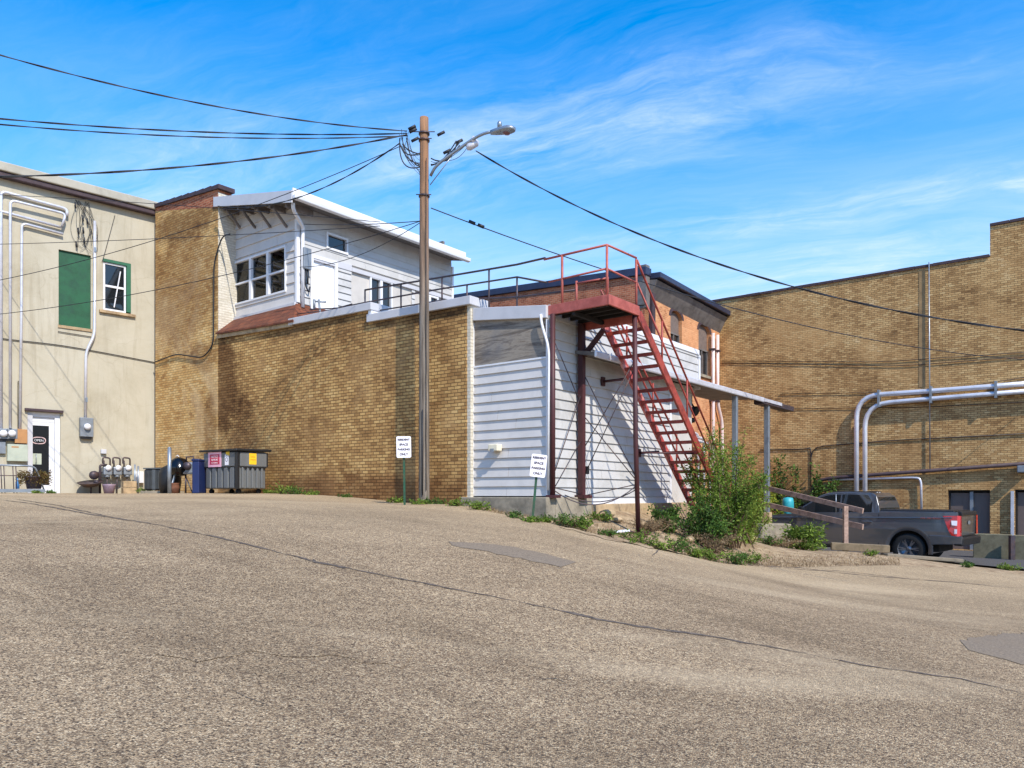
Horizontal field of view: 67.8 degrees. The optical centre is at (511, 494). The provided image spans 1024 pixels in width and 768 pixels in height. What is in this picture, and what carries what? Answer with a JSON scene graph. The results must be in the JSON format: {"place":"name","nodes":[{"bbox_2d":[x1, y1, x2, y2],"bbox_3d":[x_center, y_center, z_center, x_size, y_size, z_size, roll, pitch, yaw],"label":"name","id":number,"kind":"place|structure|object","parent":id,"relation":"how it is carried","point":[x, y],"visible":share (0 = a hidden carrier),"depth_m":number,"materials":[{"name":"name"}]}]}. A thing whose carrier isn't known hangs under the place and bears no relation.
{"place":"outdoors","nodes":[
{"label":"outdoors","id":0,"kind":"place"},
{"bbox_2d":[0,493,1023,767],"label":"road","id":1,"kind":"structure","parent":0,"point":[96,613],"depth_m":6.90,"materials":[{"name":"asphalt"}]},
{"bbox_2d":[0,464,44,492],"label":"railing","id":2,"kind":"object","parent":1,"relation":"on","point":[13,490],"visible":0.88,"depth_m":21.66,"materials":[{"name":"metal"}]},
{"bbox_2d":[15,469,52,488],"bbox_3d":[-13.863,-0.469,22.127,0.999,0.584,0.792,0,0,0],"label":"planter","id":3,"kind":"object","parent":2,"relation":"on","point":[36,481],"visible":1,"depth_m":21.95,"materials":[{"name":"red plant"}]},
{"bbox_2d":[77,480,103,492],"bbox_3d":[-13.083,-0.264,23.649,0.756,0.435,0.743,0,0,0],"label":"bird bath","id":4,"kind":"object","parent":1,"relation":"on","point":[90,484],"visible":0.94,"depth_m":23.65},
{"bbox_2d":[89,464,122,492],"bbox_3d":[-12.733,-0.515,24.208,1.264,0.939,0.180,0,0,-42],"label":"gas riser","id":5,"kind":"object","parent":1,"relation":"on","point":[93,475],"visible":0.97,"depth_m":23.92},
{"bbox_2d":[102,457,111,483],"bbox_3d":[-12.820,-0.628,24.121,0.274,1.167,0.290,0,0,-45],"label":"gas meter","id":6,"kind":"object","parent":1,"relation":"on","point":[107,471],"visible":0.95,"depth_m":24.06,"materials":[{"name":"white paint"}]},
{"bbox_2d":[112,457,121,492],"bbox_3d":[-12.611,-0.630,24.329,0.290,1.177,0.274,0,0,45],"label":"gas meter","id":7,"kind":"object","parent":1,"relation":"on","point":[117,471],"visible":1,"depth_m":24.27,"materials":[{"name":"white paint"}]},
{"bbox_2d":[122,457,131,487],"bbox_3d":[-12.399,-0.632,24.542,0.290,1.186,0.274,0,0,45],"label":"gas meter","id":8,"kind":"object","parent":1,"relation":"on","point":[127,471],"visible":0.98,"depth_m":24.48,"materials":[{"name":"white paint"}]},
{"bbox_2d":[121,481,136,492],"bbox_3d":[-12.226,-0.240,24.325,0.200,0.410,0.400,0,0,45],"label":"cinder block","id":9,"kind":"object","parent":1,"relation":"on","point":[128,484],"depth_m":24.24,"materials":[{"name":"concrete"}]},
{"bbox_2d":[158,465,180,492],"bbox_3d":[-9.784,-0.454,21.800,0.596,0.810,0.596,0,0,0],"label":"covered grill","id":10,"kind":"object","parent":1,"relation":"on","point":[162,478],"visible":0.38,"depth_m":21.55,"materials":[{"name":"black plastic"}]},
{"bbox_2d":[167,447,171,492],"bbox_3d":[-9.214,-0.669,20.500,0.110,1.250,0.110,0,0,0],"label":"bollard","id":11,"kind":"object","parent":1,"relation":"on","point":[169,469],"visible":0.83,"depth_m":20.47,"materials":[{"name":"metal"}]},
{"bbox_2d":[172,455,191,491],"bbox_3d":[-9.244,-0.579,21.200,0.688,1.067,0.600,0,0,0],"label":"kettle grill","id":12,"kind":"object","parent":1,"relation":"on","point":[178,469],"visible":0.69,"depth_m":20.99,"materials":[{"name":"black metal"}]},
{"bbox_2d":[183,456,193,492],"bbox_3d":[-8.959,-0.572,21.155,0.400,1.040,0.390,0,0,0],"label":"gas regulator","id":13,"kind":"object","parent":1,"relation":"on","point":[187,466],"visible":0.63,"depth_m":21.05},
{"bbox_2d":[191,459,205,492],"bbox_3d":[-8.479,-0.506,20.655,0.220,0.920,0.550,0,0,0],"label":"recycling bin","id":14,"kind":"object","parent":1,"relation":"on","point":[198,477],"visible":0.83,"depth_m":20.40,"materials":[{"name":"blue plastic"}]},
{"bbox_2d":[199,448,271,493],"bbox_3d":[-7.530,-0.664,20.723,1.765,1.267,1.083,0,0,37],"label":"dumpster","id":15,"kind":"object","parent":1,"relation":"on","point":[238,469],"visible":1,"depth_m":20.26,"materials":[{"name":"grey metal"}]},
{"bbox_2d":[6,500,508,599],"bbox_3d":[-5.317,0.625,11.634,12.460,1.063,0.632,0,0,34],"label":"road crack","id":16,"kind":"object","parent":1,"relation":"on","point":[270,549],"visible":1,"depth_m":9.83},
{"bbox_2d":[156,638,410,667],"bbox_3d":[-1.816,1.290,6.195,1.975,0.157,0.673,0,0,-10],"label":"road patch","id":17,"kind":"object","parent":1,"relation":"on","point":[291,647],"visible":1,"depth_m":6.20,"materials":[{"name":"asphalt"}]},
{"bbox_2d":[396,436,410,504],"bbox_3d":[-2.309,-0.370,16.276,0.316,1.764,0.079,0,0,-3],"label":"parking sign","id":18,"kind":"object","parent":1,"relation":"on","point":[403,447],"visible":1,"depth_m":16.24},
{"bbox_2d":[412,116,434,499],"bbox_3d":[-1.970,-3.930,17.076,0.500,9.060,0.272,0,0,0],"label":"utility pole","id":19,"kind":"object","parent":1,"relation":"on","point":[424,197],"visible":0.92,"depth_m":16.99,"materials":[{"name":"brown wood"}]},
{"bbox_2d":[0,134,406,177],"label":"overhead wire","id":20,"kind":"object","parent":19,"relation":"attached to","point":[124,171],"visible":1,"depth_m":14.96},
{"bbox_2d":[0,118,407,134],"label":"overhead wire","id":21,"kind":"object","parent":19,"relation":"attached to","point":[192,131],"visible":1,"depth_m":15.22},
{"bbox_2d":[2,221,419,313],"bbox_3d":[-10.144,-5.528,19.550,16.931,1.259,0.017,0,0,17],"label":"overhead wire","id":22,"kind":"object","parent":19,"relation":"attached to","point":[218,276],"visible":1,"depth_m":18.61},
{"bbox_2d":[399,125,465,174],"bbox_3d":[-1.752,-7.660,16.930,1.562,1.218,0.247,0,0,2],"label":"wire bundle","id":23,"kind":"object","parent":19,"relation":"attached to","point":[414,128],"visible":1,"depth_m":16.99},
{"bbox_2d":[0,54,406,131],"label":"overhead wire","id":24,"kind":"object","parent":23,"relation":"attached to","point":[194,101],"visible":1,"depth_m":14.96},
{"bbox_2d":[0,124,407,138],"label":"overhead wire","id":25,"kind":"object","parent":23,"relation":"attached to","point":[194,136],"visible":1,"depth_m":15.65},
{"bbox_2d":[218,143,400,207],"bbox_3d":[-5.613,-8.118,19.825,8.336,0.936,0.036,0,0,42],"label":"overhead wire","id":26,"kind":"object","parent":23,"relation":"attached to","point":[318,189],"visible":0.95,"depth_m":19.09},
{"bbox_2d":[429,121,515,184],"bbox_3d":[-0.880,-7.455,16.568,2.114,1.092,0.279,0,0,26],"label":"street lamp","id":27,"kind":"object","parent":19,"relation":"attached to","point":[506,130],"visible":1,"depth_m":16.45,"materials":[{"name":"metal"}]},
{"bbox_2d":[466,136,478,150],"bbox_3d":[-0.869,-7.698,16.685,0.301,0.286,0.191,0,0,0],"label":"splice case","id":28,"kind":"object","parent":27,"relation":"hanging from","point":[472,145],"visible":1,"depth_m":16.64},
{"bbox_2d":[476,151,1023,331],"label":"overhead wire","id":29,"kind":"object","parent":28,"relation":"attached to","point":[768,279],"visible":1,"depth_m":14.14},
{"bbox_2d":[431,208,1023,359],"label":"overhead wire","id":30,"kind":"object","parent":19,"relation":"attached to","point":[714,302],"visible":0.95,"depth_m":20.08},
{"bbox_2d":[449,541,574,566],"bbox_3d":[-0.018,0.826,10.979,1.833,0.308,0.812,0,0,19],"label":"road patch","id":31,"kind":"object","parent":1,"relation":"on","point":[517,552],"visible":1,"depth_m":10.91,"materials":[{"name":"asphalt"}]},
{"bbox_2d":[561,527,683,553],"bbox_3d":[2.204,0.881,14.637,2.585,0.566,0.652,0,0,-18],"label":"broken kerb strip","id":32,"kind":"object","parent":1,"relation":"on","point":[619,539],"visible":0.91,"depth_m":14.53,"materials":[{"name":"concrete"}]},
{"bbox_2d":[514,600,801,652],"bbox_3d":[1.469,1.376,7.969,3.045,0.442,0.185,0,0,12],"label":"road crack","id":33,"kind":"object","parent":1,"relation":"on","point":[575,613],"visible":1,"depth_m":7.94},
{"bbox_2d":[960,632,1023,664],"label":"road patch","id":34,"kind":"object","parent":1,"relation":"on","point":[1008,646],"visible":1,"depth_m":9.28,"materials":[{"name":"concrete"}]},
{"bbox_2d":[0,0,1023,299],"label":"sky","id":35,"kind":"structure","parent":0,"point":[790,142],"materials":[{"name":"blue"}]},
{"bbox_2d":[465,506,1023,574],"bbox_3d":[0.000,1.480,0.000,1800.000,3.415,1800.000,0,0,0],"label":"ground","id":36,"kind":"structure","parent":0,"point":[644,517],"depth_m":18.36,"materials":[{"name":"soil"}]},
{"bbox_2d":[0,161,157,492],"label":"stucco building","id":37,"kind":"structure","parent":36,"relation":"on","point":[121,401],"depth_m":23.82,"materials":[{"name":"paint"}]},
{"bbox_2d":[6,444,27,461],"bbox_3d":[-14.677,-1.249,22.603,0.520,0.500,0.158,0,0,-45],"label":"junction box","id":38,"kind":"object","parent":37,"relation":"attached to","point":[16,452],"visible":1,"depth_m":22.53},
{"bbox_2d":[14,429,26,444],"bbox_3d":[-14.618,-1.720,22.671,0.144,0.470,0.320,0,0,45],"label":"junction box","id":39,"kind":"object","parent":37,"relation":"attached to","point":[22,437],"visible":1,"depth_m":22.64,"materials":[{"name":"orange metal"}]},
{"bbox_2d":[18,223,62,428],"bbox_3d":[-14.230,-5.042,23.029,0.080,6.164,1.179,0,0,45],"label":"conduit","id":40,"kind":"object","parent":39,"relation":"attached to","point":[21,319],"visible":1,"depth_m":22.64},
{"bbox_2d":[0,210,61,228],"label":"conduit","id":41,"kind":"object","parent":37,"relation":"attached to","point":[32,219],"visible":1,"depth_m":22.85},
{"bbox_2d":[0,191,68,428],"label":"conduit","id":42,"kind":"object","parent":37,"relation":"attached to","point":[1,288],"visible":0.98,"depth_m":22.28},
{"bbox_2d":[9,200,65,427],"bbox_3d":[-14.248,-5.341,22.912,1.508,6.741,0.080,0,0,-45],"label":"conduit","id":43,"kind":"object","parent":37,"relation":"attached to","point":[10,296],"visible":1,"depth_m":22.38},
{"bbox_2d":[25,408,63,492],"bbox_3d":[-14.268,-1.290,23.202,0.300,2.621,1.019,0,0,45],"label":"door","id":44,"kind":"structure","parent":37,"relation":"in","point":[43,439],"depth_m":23.29,"materials":[{"name":"white paint"}]},
{"bbox_2d":[71,200,97,253],"bbox_3d":[-13.405,-8.387,23.902,0.078,1.666,0.779,0,0,45],"label":"wire bundle","id":45,"kind":"object","parent":37,"relation":"attached to","point":[78,201],"visible":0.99,"depth_m":23.86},
{"bbox_2d":[79,417,93,438],"bbox_3d":[-13.320,-2.089,23.878,0.274,0.670,0.380,0,0,45],"label":"electric meter","id":46,"kind":"object","parent":37,"relation":"attached to","point":[86,428],"visible":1,"depth_m":23.83,"materials":[{"name":"white paint"}]},
{"bbox_2d":[84,221,95,417],"bbox_3d":[-13.288,-5.536,23.994,0.159,6.244,0.356,0,0,45],"label":"conduit","id":47,"kind":"object","parent":37,"relation":"attached to","point":[94,325],"visible":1,"depth_m":24.03,"materials":[{"name":"metal"}]},
{"bbox_2d":[99,258,135,317],"bbox_3d":[-12.790,-6.688,24.660,0.250,1.746,1.083,0,0,45],"label":"window","id":48,"kind":"structure","parent":37,"relation":"in","point":[116,274],"depth_m":24.69,"materials":[{"name":"white paint"}]},
{"bbox_2d":[0,194,377,221],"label":"overhead wire","id":49,"kind":"object","parent":37,"relation":"attached to","point":[195,206],"visible":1,"depth_m":18.99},
{"bbox_2d":[15,226,377,243],"bbox_3d":[-10.648,-6.702,19.800,15.823,0.990,0.015,0,0,16],"label":"overhead wire","id":50,"kind":"object","parent":37,"relation":"attached to","point":[200,236],"visible":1,"depth_m":18.93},
{"bbox_2d":[1,147,397,279],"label":"overhead wire","id":51,"kind":"object","parent":37,"relation":"attached to","point":[207,222],"visible":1,"depth_m":18.43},
{"bbox_2d":[140,468,183,492],"bbox_3d":[-10.434,-0.372,22.759,0.840,0.860,0.860,0,0,14],"label":"air conditioner","id":52,"kind":"object","parent":36,"relation":"on","point":[151,479],"visible":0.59,"depth_m":22.40,"materials":[{"name":"grey metal"}]},
{"bbox_2d":[154,184,700,520],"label":"brick building","id":53,"kind":"structure","parent":36,"relation":"on","point":[324,403],"depth_m":18.92,"materials":[{"name":"brick"}]},
{"bbox_2d":[155,233,230,361],"bbox_3d":[-10.046,-5.969,23.800,4.437,3.502,0.035,0,0,38],"label":"wall cable","id":54,"kind":"object","parent":53,"relation":"attached to","point":[213,306],"depth_m":22.96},
{"bbox_2d":[213,188,470,328],"bbox_3d":[-5.254,-6.499,24.636,4.132,5.003,7.210,0,0,38],"label":"rooftop room","id":55,"kind":"object","parent":53,"relation":"on","point":[270,287],"visible":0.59,"depth_m":22.69,"materials":[{"name":"white"}]},
{"bbox_2d":[235,245,286,305],"bbox_3d":[-7.474,-6.475,22.612,2.643,1.333,0.115,0,0,38],"label":"window","id":56,"kind":"structure","parent":55,"relation":"in","point":[268,280],"depth_m":22.59,"materials":[{"name":"white paint"}]},
{"bbox_2d":[303,247,310,291],"bbox_3d":[-5.829,-6.380,21.625,0.170,1.226,0.300,0,0,38],"label":"utility box","id":57,"kind":"object","parent":55,"relation":"attached to","point":[306,260],"visible":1,"depth_m":21.57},
{"bbox_2d":[310,254,337,309],"bbox_3d":[-5.509,-5.456,22.237,0.140,2.918,0.980,0,0,38],"label":"door","id":58,"kind":"structure","parent":55,"relation":"in","point":[323,279],"depth_m":22.26,"materials":[{"name":"paint"}]},
{"bbox_2d":[326,232,347,254],"bbox_3d":[-5.211,-7.454,22.616,0.120,0.490,0.803,0,0,38],"label":"window","id":59,"kind":"structure","parent":55,"relation":"in","point":[332,240],"depth_m":22.63,"materials":[{"name":"white paint"}]},
{"bbox_2d":[369,277,392,309],"bbox_3d":[-4.141,-6.166,23.982,0.120,1.255,0.938,0,0,38],"label":"window","id":60,"kind":"structure","parent":55,"relation":"in","point":[381,293],"depth_m":23.94,"materials":[{"name":"white paint"}]},
{"bbox_2d":[297,257,574,313],"bbox_3d":[-2.332,-4.485,18.110,9.117,1.408,0.111,0,0,38],"label":"roof railing","id":61,"kind":"object","parent":53,"relation":"on","point":[466,285],"visible":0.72,"depth_m":17.11,"materials":[{"name":"metal"}]},
{"bbox_2d":[539,314,549,489],"bbox_3d":[0.668,-1.901,15.552,0.245,3.603,0.057,0,0,31],"label":"downspout","id":62,"kind":"object","parent":53,"relation":"attached to","point":[548,397],"visible":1,"depth_m":15.49,"materials":[{"name":"white paint"}]},
{"bbox_2d":[543,244,731,535],"bbox_3d":[3.309,-1.968,17.581,1.595,5.873,6.588,0,0,40],"label":"fire escape","id":63,"kind":"object","parent":53,"relation":"attached to","point":[605,313],"visible":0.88,"depth_m":16.23,"materials":[{"name":"red paint"}]},
{"bbox_2d":[530,454,546,520],"bbox_3d":[0.511,0.002,14.723,0.341,1.596,0.086,0,0,0],"label":"parking sign","id":64,"kind":"object","parent":36,"relation":"on","point":[538,465],"visible":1,"depth_m":14.69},
{"bbox_2d":[541,511,591,526],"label":"weed clump","id":65,"kind":"object","parent":36,"relation":"on","point":[562,520],"visible":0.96,"depth_m":14.86,"materials":[{"name":"green plant"}]},
{"bbox_2d":[568,516,592,530],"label":"weed clump","id":66,"kind":"object","parent":36,"relation":"on","point":[584,524],"visible":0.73,"depth_m":14.98,"materials":[{"name":"green plant"}]},
{"bbox_2d":[454,264,730,496],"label":"brick building","id":67,"kind":"structure","parent":36,"relation":"on","point":[692,322],"depth_m":30.95,"materials":[{"name":"brick"}]},
{"bbox_2d":[669,308,683,342],"bbox_3d":[6.563,-6.485,30.500,0.892,2.081,1.062,0,0,0],"label":"window","id":68,"kind":"structure","parent":67,"relation":"in","point":[674,321],"depth_m":30.69,"materials":[{"name":"grey glass"}]},
{"bbox_2d":[697,322,711,379],"bbox_3d":[8.185,-6.236,32.653,0.280,2.441,1.496,0,0,38],"label":"window","id":69,"kind":"structure","parent":67,"relation":"in","point":[702,334],"depth_m":32.85,"materials":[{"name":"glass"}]},
{"bbox_2d":[709,333,715,505],"bbox_3d":[8.686,-2.500,32.997,0.236,9.000,0.200,0,0,38],"label":"vent pipe","id":70,"kind":"object","parent":67,"relation":"attached to","point":[712,349],"visible":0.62,"depth_m":32.92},
{"bbox_2d":[715,335,723,475],"bbox_3d":[9.123,-2.500,33.554,0.236,9.000,0.674,0,0,38],"label":"vent pipe","id":71,"kind":"object","parent":67,"relation":"attached to","point":[717,351],"visible":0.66,"depth_m":33.31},
{"bbox_2d":[589,511,613,520],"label":"weed clump","id":72,"kind":"object","parent":36,"relation":"on","point":[597,516],"visible":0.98,"depth_m":16.25,"materials":[{"name":"green plant"}]},
{"bbox_2d":[616,529,658,544],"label":"weed clump","id":73,"kind":"object","parent":36,"relation":"on","point":[641,536],"visible":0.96,"depth_m":14.81,"materials":[{"name":"green plant"}]},
{"bbox_2d":[623,516,677,531],"bbox_3d":[2.943,0.651,16.577,1.303,0.433,1.229,0,0,10],"label":"dry brush","id":74,"kind":"object","parent":36,"relation":"on","point":[650,525],"visible":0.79,"depth_m":16.38,"materials":[{"name":"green plant"}]},
{"bbox_2d":[645,502,681,534],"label":"shrub","id":75,"kind":"object","parent":36,"relation":"on","point":[673,515],"visible":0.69,"depth_m":17.08,"materials":[{"name":"green plant"}]},
{"bbox_2d":[665,534,699,554],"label":"weed clump","id":76,"kind":"object","parent":36,"relation":"on","point":[681,546],"visible":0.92,"depth_m":15.02,"materials":[{"name":"green plant"}]},
{"bbox_2d":[575,350,793,523],"bbox_3d":[5.035,-0.940,21.600,1.760,4.480,12.847,0,0,38],"label":"canopy","id":77,"kind":"object","parent":36,"relation":"on","point":[710,391],"visible":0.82,"depth_m":22.28,"materials":[{"name":"metal"}]},
{"bbox_2d":[480,506,900,566],"bbox_3d":[4.712,0.862,17.328,11.481,1.675,4.976,0,0,-8],"label":"ground cover","id":78,"kind":"object","parent":36,"relation":"on","point":[787,562],"visible":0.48,"depth_m":17.27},
{"bbox_2d":[686,544,708,558],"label":"weed clump","id":79,"kind":"object","parent":36,"relation":"on","point":[696,553],"visible":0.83,"depth_m":15.20,"materials":[{"name":"green plant"}]},
{"bbox_2d":[674,486,734,544],"bbox_3d":[4.346,0.586,17.246,1.339,1.609,1.176,0,0,19],"label":"shrub","id":80,"kind":"object","parent":36,"relation":"on","point":[708,525],"visible":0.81,"depth_m":17.08,"materials":[{"name":"green plant"}]},
{"bbox_2d":[683,526,742,553],"bbox_3d":[4.454,1.017,16.840,1.351,0.736,1.427,0,0,0],"label":"dry brush","id":81,"kind":"object","parent":36,"relation":"on","point":[715,547],"visible":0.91,"depth_m":16.71,"materials":[{"name":"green plant"}]},
{"bbox_2d":[701,547,731,562],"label":"weed clump","id":82,"kind":"object","parent":36,"relation":"on","point":[714,558],"visible":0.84,"depth_m":15.52,"materials":[{"name":"green plant"}]},
{"bbox_2d":[689,419,760,544],"bbox_3d":[5.188,-0.295,18.319,1.816,3.086,1.801,0,0,0],"label":"shrub","id":83,"kind":"object","parent":36,"relation":"on","point":[729,470],"visible":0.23,"depth_m":18.31,"materials":[{"name":"green plant"}]},
{"bbox_2d":[676,425,775,548],"bbox_3d":[4.959,-0.171,17.994,2.093,2.954,1.994,0,0,0],"label":"shrub","id":84,"kind":"object","parent":36,"relation":"on","point":[736,501],"visible":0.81,"depth_m":17.75,"materials":[{"name":"green plant"}]},
{"bbox_2d":[720,549,754,565],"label":"weed clump","id":85,"kind":"object","parent":36,"relation":"on","point":[735,559],"visible":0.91,"depth_m":15.90,"materials":[{"name":"green plant"}]},
{"bbox_2d":[738,488,777,544],"bbox_3d":[5.913,0.621,19.095,1.410,1.577,1.329,0,0,0],"label":"shrub","id":86,"kind":"object","parent":36,"relation":"on","point":[752,536],"visible":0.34,"depth_m":18.96,"materials":[{"name":"green plant"}]},
{"bbox_2d":[746,469,785,528],"bbox_3d":[8.480,0.606,25.748,1.590,3.087,1.270,0,0,-34],"label":"shrub","id":87,"kind":"object","parent":36,"relation":"on","point":[771,495],"visible":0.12,"depth_m":25.75,"materials":[{"name":"green plant"}]},
{"bbox_2d":[753,523,790,540],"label":"concrete block","id":88,"kind":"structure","parent":36,"relation":"on","point":[773,531],"depth_m":23.94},
{"bbox_2d":[758,533,806,546],"bbox_3d":[7.096,1.239,20.289,1.360,0.537,1.301,0,0,-22],"label":"dry brush","id":89,"kind":"object","parent":36,"relation":"on","point":[785,542],"visible":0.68,"depth_m":20.22,"materials":[{"name":"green plant"}]},
{"bbox_2d":[779,518,828,549],"bbox_3d":[7.987,1.186,20.832,1.231,1.107,1.350,0,0,-37],"label":"shrub","id":90,"kind":"object","parent":36,"relation":"on","point":[799,533],"visible":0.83,"depth_m":20.69,"materials":[{"name":"green plant"}]},
{"bbox_2d":[758,484,863,551],"bbox_3d":[8.553,0.676,22.233,0.418,2.056,3.908,0,0,-22],"label":"timber guard rail","id":91,"kind":"object","parent":36,"relation":"on","point":[845,522],"visible":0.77,"depth_m":21.71,"materials":[{"name":"wood"}]},
{"bbox_2d":[830,542,889,552],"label":"timber kerb","id":92,"kind":"structure","parent":36,"relation":"on","point":[859,547],"depth_m":20.40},
{"bbox_2d":[712,217,1023,550],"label":"buff brick building","id":93,"kind":"structure","parent":36,"relation":"on","point":[987,289],"depth_m":29.45,"materials":[{"name":"brick"}]},
{"bbox_2d":[770,453,789,514],"bbox_3d":[11.213,0.164,31.957,1.054,3.879,0.768,0,0,40],"label":"climbing vine","id":94,"kind":"object","parent":93,"relation":"attached to","point":[779,497],"visible":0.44,"depth_m":31.88,"materials":[{"name":"green plant"}]},
{"bbox_2d":[789,464,804,508],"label":"climbing vine","id":95,"kind":"object","parent":93,"relation":"attached to","point":[797,504],"visible":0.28,"depth_m":31.49,"materials":[{"name":"green plant"}]},
{"bbox_2d":[809,462,825,496],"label":"climbing vine","id":96,"kind":"object","parent":93,"relation":"attached to","point":[818,490],"visible":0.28,"depth_m":30.98,"materials":[{"name":"green plant"}]},
{"bbox_2d":[828,477,922,508],"bbox_3d":[14.195,-0.069,29.904,3.443,1.276,0.086,0,0,38],"label":"pipe","id":97,"kind":"object","parent":93,"relation":"attached to","point":[921,490],"visible":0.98,"depth_m":29.32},
{"bbox_2d":[737,356,1023,365],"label":"wall cable","id":98,"kind":"object","parent":93,"relation":"attached to","point":[879,365],"depth_m":29.76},
{"bbox_2d":[761,352,1023,361],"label":"wall cable","id":99,"kind":"object","parent":93,"relation":"attached to","point":[877,361],"depth_m":30.56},
{"bbox_2d":[800,462,1023,505],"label":"pipe","id":100,"kind":"object","parent":93,"relation":"attached to","point":[933,470],"visible":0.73,"depth_m":28.71,"materials":[{"name":"metal"}]},
{"bbox_2d":[810,433,1023,469],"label":"wall cable","id":101,"kind":"object","parent":93,"relation":"attached to","point":[916,439],"depth_m":28.95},
{"bbox_2d":[928,262,930,468],"bbox_3d":[15.736,-4.864,28.721,0.078,7.844,0.042,0,0,38],"label":"conduit","id":102,"kind":"object","parent":93,"relation":"attached to","point":[929,363],"visible":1,"depth_m":28.70,"materials":[{"name":"metal"}]},
{"bbox_2d":[854,381,1023,490],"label":"pipe","id":103,"kind":"object","parent":93,"relation":"attached to","point":[931,390],"visible":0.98,"depth_m":29.17,"materials":[{"name":"metal"}]},
{"bbox_2d":[863,389,1023,490],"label":"pipe","id":104,"kind":"object","parent":93,"relation":"attached to","point":[932,398],"visible":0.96,"depth_m":28.88,"materials":[{"name":"metal"}]},
{"bbox_2d":[949,490,989,549],"bbox_3d":[16.967,0.970,28.112,1.482,2.301,0.200,0,0,38],"label":"door","id":105,"kind":"structure","parent":93,"relation":"in","point":[979,502],"depth_m":28.03,"materials":[{"name":"metal"}]},
{"bbox_2d":[1015,490,1023,534],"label":"door","id":106,"kind":"structure","parent":93,"relation":"in","point":[1019,496],"depth_m":27.19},
{"bbox_2d":[881,553,963,562],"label":"concrete kerb","id":107,"kind":"structure","parent":36,"relation":"on","point":[929,558],"depth_m":20.48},
{"bbox_2d":[973,533,1011,558],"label":"retaining wall","id":108,"kind":"structure","parent":36,"relation":"on","point":[995,546],"depth_m":24.57,"materials":[{"name":"concrete"}]},
{"bbox_2d":[1008,535,1014,559],"bbox_3d":[15.790,1.740,24.072,0.140,0.919,0.120,0,0,0],"label":"ledge post","id":109,"kind":"object","parent":36,"relation":"on","point":[1011,547],"visible":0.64,"depth_m":24.01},
{"bbox_2d":[1014,535,1023,559],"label":"retaining wall","id":110,"kind":"structure","parent":36,"relation":"on","point":[1019,547],"depth_m":24.14,"materials":[{"name":"concrete"}]},
{"bbox_2d":[817,547,1023,568],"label":"parking lot","id":111,"kind":"structure","parent":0,"point":[977,562],"depth_m":24.15,"materials":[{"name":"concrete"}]},
{"bbox_2d":[749,491,980,559],"bbox_3d":[11.009,0.963,24.424,6.520,2.173,2.487,0,0,43],"label":"pickup truck","id":112,"kind":"object","parent":111,"relation":"on","point":[884,518],"visible":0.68,"depth_m":22.97,"materials":[{"name":"grey paint"}]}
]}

